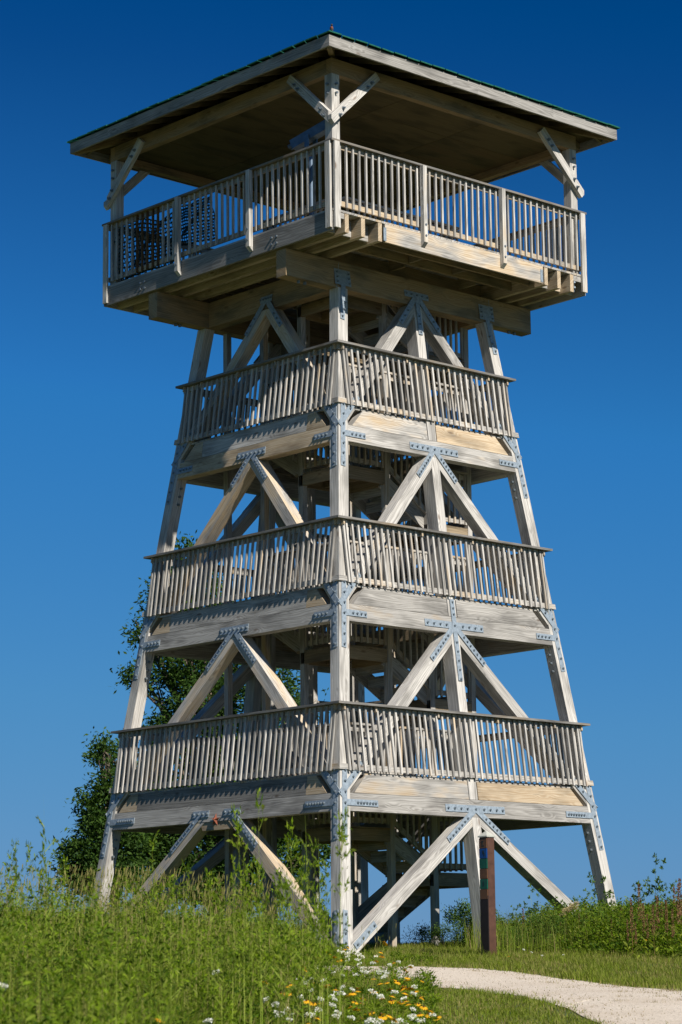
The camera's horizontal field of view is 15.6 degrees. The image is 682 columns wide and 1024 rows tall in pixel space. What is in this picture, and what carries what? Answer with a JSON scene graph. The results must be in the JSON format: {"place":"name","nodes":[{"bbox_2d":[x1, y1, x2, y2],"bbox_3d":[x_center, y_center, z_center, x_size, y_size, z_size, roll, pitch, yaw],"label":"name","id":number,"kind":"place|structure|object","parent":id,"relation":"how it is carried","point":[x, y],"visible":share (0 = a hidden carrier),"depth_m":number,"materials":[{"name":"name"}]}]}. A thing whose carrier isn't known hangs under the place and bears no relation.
{"place":"outdoors","nodes":[
{"label":"outdoors","id":0,"kind":"place"},
{"bbox_2d":[0,0,681,943],"label":"sky","id":1,"kind":"structure","parent":0,"point":[91,406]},
{"bbox_2d":[323,940,681,1023],"bbox_3d":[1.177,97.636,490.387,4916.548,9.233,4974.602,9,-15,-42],"label":"ground","id":2,"kind":"structure","parent":0,"point":[530,1003],"depth_m":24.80,"materials":[{"name":"green plant"}]},
{"bbox_2d":[0,893,13,951],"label":"tall weed","id":3,"kind":"object","parent":2,"relation":"on","point":[2,894],"visible":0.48,"depth_m":17.75,"materials":[{"name":"green plant"}]},
{"bbox_2d":[0,841,19,966],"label":"tall weed","id":4,"kind":"object","parent":2,"relation":"on","point":[14,854],"visible":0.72,"depth_m":19.81,"materials":[{"name":"green plant"}]},
{"bbox_2d":[2,862,21,974],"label":"tall weed","id":5,"kind":"object","parent":2,"relation":"on","point":[5,864],"visible":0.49,"depth_m":20.75,"materials":[{"name":"green plant"}]},
{"bbox_2d":[0,867,28,989],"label":"tall weed","id":6,"kind":"object","parent":2,"relation":"on","point":[16,919],"visible":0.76,"depth_m":16.76,"materials":[{"name":"green plant"}]},
{"bbox_2d":[10,857,30,962],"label":"tall weed","id":7,"kind":"object","parent":2,"relation":"on","point":[15,865],"visible":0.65,"depth_m":19.77,"materials":[{"name":"green plant"}]},
{"bbox_2d":[21,840,46,956],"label":"tall weed","id":8,"kind":"object","parent":2,"relation":"on","point":[28,869],"visible":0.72,"depth_m":20.77,"materials":[{"name":"green plant"}]},
{"bbox_2d":[31,867,46,967],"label":"tall weed","id":9,"kind":"object","parent":2,"relation":"on","point":[40,886],"visible":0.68,"depth_m":18.81,"materials":[{"name":"green plant"}]},
{"bbox_2d":[28,881,65,981],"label":"tall weed","id":10,"kind":"object","parent":2,"relation":"on","point":[47,926],"visible":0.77,"depth_m":17.77,"materials":[{"name":"green plant"}]},
{"bbox_2d":[31,815,63,934],"bbox_3d":[-2.216,3.091,18.758,0.266,1.900,0.195,-5,-12,20],"label":"tall weed","id":11,"kind":"object","parent":2,"relation":"on","point":[50,887],"visible":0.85,"depth_m":18.82,"materials":[{"name":"green plant"}]},
{"bbox_2d":[48,854,71,949],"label":"tall weed","id":12,"kind":"object","parent":2,"relation":"on","point":[66,868],"visible":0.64,"depth_m":21.85,"materials":[{"name":"green plant"}]},
{"bbox_2d":[48,873,74,979],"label":"tall weed","id":13,"kind":"object","parent":2,"relation":"on","point":[64,918],"visible":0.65,"depth_m":18.73,"materials":[{"name":"green plant"}]},
{"bbox_2d":[54,893,88,980],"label":"tall weed","id":14,"kind":"object","parent":2,"relation":"on","point":[74,932],"visible":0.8,"depth_m":17.74,"materials":[{"name":"green plant"}]},
{"bbox_2d":[78,882,95,967],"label":"tall weed","id":15,"kind":"object","parent":2,"relation":"on","point":[85,917],"visible":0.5,"depth_m":19.72,"materials":[{"name":"green plant"}]},
{"bbox_2d":[72,886,107,1011],"bbox_3d":[-1.567,2.966,15.696,0.190,1.198,0.253,-8,-13,35],"label":"tall weed","id":16,"kind":"object","parent":2,"relation":"on","point":[82,956],"visible":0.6,"depth_m":15.74,"materials":[{"name":"green plant"}]},
{"bbox_2d":[41,726,160,914],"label":"ash tree","id":17,"kind":"object","parent":2,"relation":"on","point":[84,850],"visible":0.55,"depth_m":62.37,"materials":[{"name":"green plant"}]},
{"bbox_2d":[94,904,114,970],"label":"tall weed","id":18,"kind":"object","parent":2,"relation":"on","point":[102,932],"visible":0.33,"depth_m":19.74,"materials":[{"name":"green plant"}]},
{"bbox_2d":[107,879,132,986],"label":"tall weed","id":19,"kind":"object","parent":2,"relation":"on","point":[119,895],"visible":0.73,"depth_m":17.82,"materials":[{"name":"green plant"}]},
{"bbox_2d":[121,876,148,981],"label":"tall weed","id":20,"kind":"object","parent":2,"relation":"on","point":[128,903],"visible":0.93,"depth_m":17.76,"materials":[{"name":"green plant"}]},
{"bbox_2d":[136,831,164,966],"bbox_3d":[-1.431,3.222,18.744,0.202,1.651,0.151,-7,-13,30],"label":"tall weed","id":21,"kind":"object","parent":2,"relation":"on","point":[157,889],"visible":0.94,"depth_m":18.78,"materials":[{"name":"green plant"}]},
{"bbox_2d":[141,895,166,981],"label":"tall weed","id":22,"kind":"object","parent":2,"relation":"on","point":[153,946],"visible":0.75,"depth_m":18.77,"materials":[{"name":"green plant"}]},
{"bbox_2d":[156,874,191,1016],"bbox_3d":[-1.147,3.107,16.747,0.193,1.336,0.257,-8,-13,35],"label":"tall weed","id":23,"kind":"object","parent":2,"relation":"on","point":[180,946],"visible":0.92,"depth_m":16.80,"materials":[{"name":"green plant"}]},
{"bbox_2d":[164,881,194,999],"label":"tall weed","id":24,"kind":"object","parent":2,"relation":"on","point":[173,907],"visible":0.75,"depth_m":18.72,"materials":[{"name":"green plant"}]},
{"bbox_2d":[177,861,202,1010],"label":"tall weed","id":25,"kind":"object","parent":2,"relation":"on","point":[185,919],"visible":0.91,"depth_m":17.76,"materials":[{"name":"green plant"}]},
{"bbox_2d":[184,900,210,1006],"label":"tall weed","id":26,"kind":"object","parent":2,"relation":"on","point":[193,946],"visible":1,"depth_m":16.73,"materials":[{"name":"green plant"}]},
{"bbox_2d":[0,863,397,1023],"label":"grass seedheads","id":27,"kind":"object","parent":2,"relation":"on","point":[164,906],"depth_m":24.62,"materials":[{"name":"green plant"}]},
{"bbox_2d":[78,530,330,915],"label":"ash tree","id":28,"kind":"object","parent":2,"relation":"on","point":[185,677],"visible":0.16,"depth_m":65.72,"materials":[{"name":"green plant"}]},
{"bbox_2d":[199,867,219,1014],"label":"tall weed","id":29,"kind":"object","parent":2,"relation":"on","point":[210,883],"visible":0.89,"depth_m":19.81,"materials":[{"name":"green plant"}]},
{"bbox_2d":[209,876,230,1023],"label":"tall weed","id":30,"kind":"object","parent":2,"relation":"on","point":[218,923],"visible":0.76,"depth_m":17.69,"materials":[{"name":"green plant"}]},
{"bbox_2d":[205,892,241,1022],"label":"tall weed","id":31,"kind":"object","parent":2,"relation":"on","point":[222,964],"visible":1,"depth_m":15.72,"materials":[{"name":"green plant"}]},
{"bbox_2d":[224,855,242,1023],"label":"tall weed","id":32,"kind":"object","parent":2,"relation":"on","point":[236,913],"visible":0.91,"depth_m":18.71,"materials":[{"name":"green plant"}]},
{"bbox_2d":[227,806,253,980],"bbox_3d":[-0.766,3.181,18.744,0.193,1.991,0.267,-5,-12,21],"label":"tall weed","id":33,"kind":"object","parent":2,"relation":"on","point":[236,832],"visible":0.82,"depth_m":18.89,"materials":[{"name":"green plant"}]},
{"bbox_2d":[227,900,256,1023],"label":"tall weed","id":34,"kind":"object","parent":2,"relation":"on","point":[235,938],"visible":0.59,"depth_m":18.72,"materials":[{"name":"green plant"}]},
{"bbox_2d":[235,844,253,1023],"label":"tall weed","id":35,"kind":"object","parent":2,"relation":"on","point":[241,921],"visible":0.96,"depth_m":17.79,"materials":[{"name":"green plant"}]},
{"bbox_2d":[232,864,259,1023],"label":"tall weed","id":36,"kind":"object","parent":2,"relation":"on","point":[244,884],"visible":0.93,"depth_m":17.81,"materials":[{"name":"green plant"}]},
{"bbox_2d":[0,862,499,1023],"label":"meadow weeds","id":37,"kind":"object","parent":2,"relation":"on","point":[427,985],"visible":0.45,"depth_m":20.40,"materials":[{"name":"green plant"}]},
{"bbox_2d":[240,884,262,1023],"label":"tall weed","id":38,"kind":"object","parent":2,"relation":"on","point":[253,944],"visible":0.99,"depth_m":16.70,"materials":[{"name":"green plant"}]},
{"bbox_2d":[249,865,269,1023],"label":"tall weed","id":39,"kind":"object","parent":2,"relation":"on","point":[259,929],"visible":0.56,"depth_m":19.76,"materials":[{"name":"green plant"}]},
{"bbox_2d":[248,787,275,1023],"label":"tall weed","id":40,"kind":"object","parent":2,"relation":"on","point":[267,900],"visible":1,"depth_m":16.83,"materials":[{"name":"green plant"}]},
{"bbox_2d":[252,896,278,1013],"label":"tall weed","id":41,"kind":"object","parent":2,"relation":"on","point":[268,971],"visible":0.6,"depth_m":17.72,"materials":[{"name":"green plant"}]},
{"bbox_2d":[263,873,295,1023],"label":"tall weed","id":42,"kind":"object","parent":2,"relation":"on","point":[282,937],"visible":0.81,"depth_m":16.72,"materials":[{"name":"green plant"}]},
{"bbox_2d":[263,878,302,1023],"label":"tall weed","id":43,"kind":"object","parent":2,"relation":"on","point":[290,931],"visible":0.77,"depth_m":16.77,"materials":[{"name":"green plant"}]},
{"bbox_2d":[266,866,300,1023],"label":"tall weed","id":44,"kind":"object","parent":2,"relation":"on","point":[280,872],"visible":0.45,"depth_m":19.72,"materials":[{"name":"green plant"}]},
{"bbox_2d":[268,872,301,1022],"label":"tall weed","id":45,"kind":"object","parent":2,"relation":"on","point":[284,887],"visible":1,"depth_m":15.73,"materials":[{"name":"green plant"}]},
{"bbox_2d":[280,817,311,1023],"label":"tall weed","id":46,"kind":"object","parent":2,"relation":"on","point":[291,858],"visible":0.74,"depth_m":18.75,"materials":[{"name":"green plant"}]},
{"bbox_2d":[279,921,319,1023],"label":"tall weed","id":47,"kind":"object","parent":2,"relation":"on","point":[300,980],"visible":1,"depth_m":15.72,"materials":[{"name":"green plant"}]},
{"bbox_2d":[294,855,316,1005],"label":"tall weed","id":48,"kind":"object","parent":2,"relation":"on","point":[303,888],"visible":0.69,"depth_m":19.71,"materials":[{"name":"green plant"}]},
{"bbox_2d":[294,823,324,1018],"bbox_3d":[-0.228,3.127,17.744,0.185,1.912,0.252,4,-12,-24],"label":"tall weed","id":49,"kind":"object","parent":2,"relation":"on","point":[308,899],"visible":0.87,"depth_m":17.81,"materials":[{"name":"green plant"}]},
{"bbox_2d":[299,909,327,1015],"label":"tall weed","id":50,"kind":"object","parent":2,"relation":"on","point":[313,966],"visible":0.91,"depth_m":16.72,"materials":[{"name":"green plant"}]},
{"bbox_2d":[302,833,329,997],"bbox_3d":[-0.190,3.317,18.694,0.192,1.801,0.144,-4,-11,17],"label":"tall weed","id":51,"kind":"object","parent":2,"relation":"on","point":[314,847],"visible":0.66,"depth_m":18.76,"materials":[{"name":"green plant"}]},
{"bbox_2d":[308,877,332,1023],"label":"tall weed","id":52,"kind":"object","parent":2,"relation":"on","point":[324,953],"visible":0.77,"depth_m":17.75,"materials":[{"name":"green plant"}]},
{"bbox_2d":[310,903,335,1010],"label":"tall weed","id":53,"kind":"object","parent":2,"relation":"on","point":[329,971],"visible":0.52,"depth_m":18.67,"materials":[{"name":"green plant"}]},
{"bbox_2d":[310,846,335,1023],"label":"tall weed","id":54,"kind":"object","parent":2,"relation":"on","point":[324,895],"visible":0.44,"depth_m":20.79,"materials":[{"name":"green plant"}]},
{"bbox_2d":[318,859,336,1023],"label":"tall weed","id":55,"kind":"object","parent":2,"relation":"on","point":[323,862],"visible":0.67,"depth_m":19.69,"materials":[{"name":"green plant"}]},
{"bbox_2d":[327,807,356,988],"bbox_3d":[0.022,2.823,15.727,0.183,1.926,0.253,-10,-14,41],"label":"tall weed","id":56,"kind":"object","parent":2,"relation":"on","point":[341,836],"visible":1,"depth_m":15.78,"materials":[{"name":"green plant"}]},
{"bbox_2d":[67,30,619,953],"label":"observation tower","id":57,"kind":"structure","parent":2,"relation":"on","point":[347,306],"depth_m":44.53,"materials":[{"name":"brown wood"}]},
{"bbox_2d":[114,212,173,280],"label":"plastic net","id":58,"kind":"object","parent":57,"relation":"attached to","point":[150,241],"visible":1,"depth_m":46.31,"materials":[{"name":"black plastic"}]},
{"bbox_2d":[181,196,214,245],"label":"plastic net","id":59,"kind":"object","parent":57,"relation":"attached to","point":[184,232],"visible":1,"depth_m":45.22,"materials":[{"name":"black plastic"}]},
{"bbox_2d":[212,815,219,825],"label":"metal star","id":60,"kind":"object","parent":57,"relation":"attached to","point":[215,818],"visible":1,"depth_m":42.64,"materials":[{"name":"orange metal"}]},
{"bbox_2d":[288,120,324,215],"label":"viewing scope","id":61,"kind":"object","parent":57,"relation":"on","point":[313,134],"visible":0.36,"depth_m":43.70,"materials":[{"name":"blue metal"}]},
{"bbox_2d":[400,922,430,943],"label":"shrub","id":62,"kind":"object","parent":2,"relation":"on","point":[422,932],"visible":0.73,"depth_m":45.32,"materials":[{"name":"green plant"}]},
{"bbox_2d":[421,921,460,944],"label":"shrub","id":63,"kind":"object","parent":2,"relation":"on","point":[435,934],"visible":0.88,"depth_m":43.35,"materials":[{"name":"green plant"}]},
{"bbox_2d":[440,897,504,947],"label":"shrub","id":64,"kind":"object","parent":2,"relation":"on","point":[462,912],"visible":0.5,"depth_m":42.65,"materials":[{"name":"green plant"}]},
{"bbox_2d":[478,831,496,954],"bbox_3d":[2.253,6.027,38.142,0.192,2.275,0.192,9,-15,-43],"label":"trail marker","id":65,"kind":"object","parent":2,"relation":"on","point":[487,891],"visible":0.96,"depth_m":38.12,"materials":[{"name":"brown wood"}]},
{"bbox_2d":[499,920,531,944],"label":"shrub","id":66,"kind":"object","parent":2,"relation":"on","point":[512,930],"visible":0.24,"depth_m":40.40,"materials":[{"name":"green plant"}]},
{"bbox_2d":[511,905,520,945],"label":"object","id":67,"kind":"object","parent":2,"relation":"on","point":[515,925],"visible":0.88,"depth_m":39.98,"materials":[{"name":"green plant"}]},
{"bbox_2d":[521,908,524,935],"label":"dock stalk","id":68,"kind":"object","parent":2,"relation":"on","point":[523,919],"visible":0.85,"depth_m":40.47,"materials":[{"name":"green plant"}]},
{"bbox_2d":[517,901,529,932],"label":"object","id":69,"kind":"object","parent":2,"relation":"on","point":[518,915],"visible":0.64,"depth_m":40.45,"materials":[{"name":"green plant"}]},
{"bbox_2d":[524,884,540,931],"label":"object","id":70,"kind":"object","parent":2,"relation":"on","point":[533,909],"visible":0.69,"depth_m":41.01,"materials":[{"name":"green plant"}]},
{"bbox_2d":[512,902,570,945],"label":"shrub","id":71,"kind":"object","parent":2,"relation":"on","point":[536,933],"visible":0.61,"depth_m":39.61,"materials":[{"name":"green plant"}]},
{"bbox_2d":[547,895,561,938],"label":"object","id":72,"kind":"object","parent":2,"relation":"on","point":[553,915],"visible":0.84,"depth_m":39.44,"materials":[{"name":"green plant"}]},
{"bbox_2d":[537,898,579,935],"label":"plume grass","id":73,"kind":"object","parent":2,"relation":"on","point":[569,908],"depth_m":39.95,"materials":[{"name":"plant"}]},
{"bbox_2d":[572,895,580,922],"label":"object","id":74,"kind":"object","parent":2,"relation":"on","point":[576,915],"visible":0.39,"depth_m":39.93,"materials":[{"name":"green plant"}]},
{"bbox_2d":[578,901,586,937],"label":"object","id":75,"kind":"object","parent":2,"relation":"on","point":[581,920],"visible":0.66,"depth_m":38.94,"materials":[{"name":"green plant"}]},
{"bbox_2d":[496,895,681,957],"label":"roadside weeds","id":76,"kind":"object","parent":2,"relation":"on","point":[609,942],"visible":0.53,"depth_m":38.11,"materials":[{"name":"green plant"}]},
{"bbox_2d":[583,888,595,917],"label":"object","id":77,"kind":"object","parent":2,"relation":"on","point":[588,893],"visible":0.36,"depth_m":40.56,"materials":[{"name":"green plant"}]},
{"bbox_2d":[587,872,611,919],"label":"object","id":78,"kind":"object","parent":2,"relation":"on","point":[603,878],"visible":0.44,"depth_m":40.54,"materials":[{"name":"green plant"}]},
{"bbox_2d":[578,903,626,932],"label":"shrub","id":79,"kind":"object","parent":2,"relation":"on","point":[600,916],"visible":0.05,"depth_m":39.90,"materials":[{"name":"green plant"}]},
{"bbox_2d":[597,896,609,923],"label":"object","id":80,"kind":"object","parent":2,"relation":"on","point":[605,908],"visible":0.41,"depth_m":38.99,"materials":[{"name":"green plant"}]},
{"bbox_2d":[609,891,620,926],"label":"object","id":81,"kind":"object","parent":2,"relation":"on","point":[613,896],"visible":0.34,"depth_m":39.52,"materials":[{"name":"green plant"}]},
{"bbox_2d":[623,919,632,953],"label":"dock stalk","id":82,"kind":"object","parent":2,"relation":"on","point":[627,938],"visible":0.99,"depth_m":36.48,"materials":[{"name":"green plant"}]},
{"bbox_2d":[626,898,640,954],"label":"dock stalk","id":83,"kind":"object","parent":2,"relation":"on","point":[631,922],"visible":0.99,"depth_m":36.00,"materials":[{"name":"brown plant"}]},
{"bbox_2d":[629,883,642,912],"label":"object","id":84,"kind":"object","parent":2,"relation":"on","point":[633,885],"visible":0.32,"depth_m":39.55,"materials":[{"name":"green plant"}]},
{"bbox_2d":[632,921,640,958],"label":"dock stalk","id":85,"kind":"object","parent":2,"relation":"on","point":[634,955],"visible":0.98,"depth_m":34.97,"materials":[{"name":"brown plant"}]},
{"bbox_2d":[637,884,641,935],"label":"dock stalk","id":86,"kind":"object","parent":2,"relation":"on","point":[639,891],"visible":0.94,"depth_m":37.54,"materials":[{"name":"brown plant"}]},
{"bbox_2d":[631,876,649,919],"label":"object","id":87,"kind":"object","parent":2,"relation":"on","point":[634,896],"visible":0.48,"depth_m":39.00,"materials":[{"name":"green plant"}]},
{"bbox_2d":[638,903,647,953],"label":"dock stalk","id":88,"kind":"object","parent":2,"relation":"on","point":[643,921],"visible":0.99,"depth_m":36.51,"materials":[{"name":"brown plant"}]},
{"bbox_2d":[645,914,652,954],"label":"dock stalk","id":89,"kind":"object","parent":2,"relation":"on","point":[647,935],"visible":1,"depth_m":35.69,"materials":[{"name":"brown plant"}]},
{"bbox_2d":[648,905,658,955],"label":"dock stalk","id":90,"kind":"object","parent":2,"relation":"on","point":[656,949],"visible":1,"depth_m":35.50,"materials":[{"name":"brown plant"}]},
{"bbox_2d":[642,852,666,912],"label":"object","id":91,"kind":"object","parent":2,"relation":"on","point":[659,888],"visible":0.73,"depth_m":39.55,"materials":[{"name":"green plant"}]},
{"bbox_2d":[627,891,681,926],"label":"shrub","id":92,"kind":"object","parent":2,"relation":"on","point":[659,909],"visible":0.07,"depth_m":39.05,"materials":[{"name":"green plant"}]},
{"bbox_2d":[650,896,662,938],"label":"dock stalk","id":93,"kind":"object","parent":2,"relation":"on","point":[657,920],"visible":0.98,"depth_m":36.52,"materials":[{"name":"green plant"}]},
{"bbox_2d":[663,900,670,950],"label":"dock stalk","id":94,"kind":"object","parent":2,"relation":"on","point":[666,915],"visible":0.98,"depth_m":36.02,"materials":[{"name":"brown plant"}]},
{"bbox_2d":[662,883,671,910],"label":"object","id":95,"kind":"object","parent":2,"relation":"on","point":[666,887],"visible":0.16,"depth_m":40.53,"materials":[{"name":"green plant"}]},
{"bbox_2d":[667,881,676,912],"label":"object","id":96,"kind":"object","parent":2,"relation":"on","point":[672,884],"visible":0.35,"depth_m":38.46,"materials":[{"name":"green plant"}]},
{"bbox_2d":[669,909,678,957],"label":"dock stalk","id":97,"kind":"object","parent":2,"relation":"on","point":[673,944],"visible":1,"depth_m":34.99,"materials":[{"name":"brown plant"}]},
{"bbox_2d":[672,886,677,921],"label":"dock stalk","id":98,"kind":"object","parent":2,"relation":"on","point":[673,897],"visible":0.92,"depth_m":37.55,"materials":[{"name":"brown plant"}]},
{"bbox_2d":[669,884,681,935],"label":"dock stalk","id":99,"kind":"object","parent":2,"relation":"on","point":[679,904],"visible":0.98,"depth_m":36.05,"materials":[{"name":"brown plant"}]},
{"bbox_2d":[675,878,681,927],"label":"dock stalk","id":100,"kind":"object","parent":2,"relation":"on","point":[680,883],"visible":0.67,"depth_m":37.08,"materials":[{"name":"brown plant"}]},
{"bbox_2d":[329,964,681,1023],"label":"path","id":101,"kind":"structure","parent":0,"point":[653,1016],"depth_m":26.97,"materials":[{"name":"beige gravel"}]},
{"bbox_2d":[449,897,673,954],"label":"rough grass","id":102,"kind":"structure","parent":0,"point":[474,944],"depth_m":39.10,"materials":[{"name":"green plant"}]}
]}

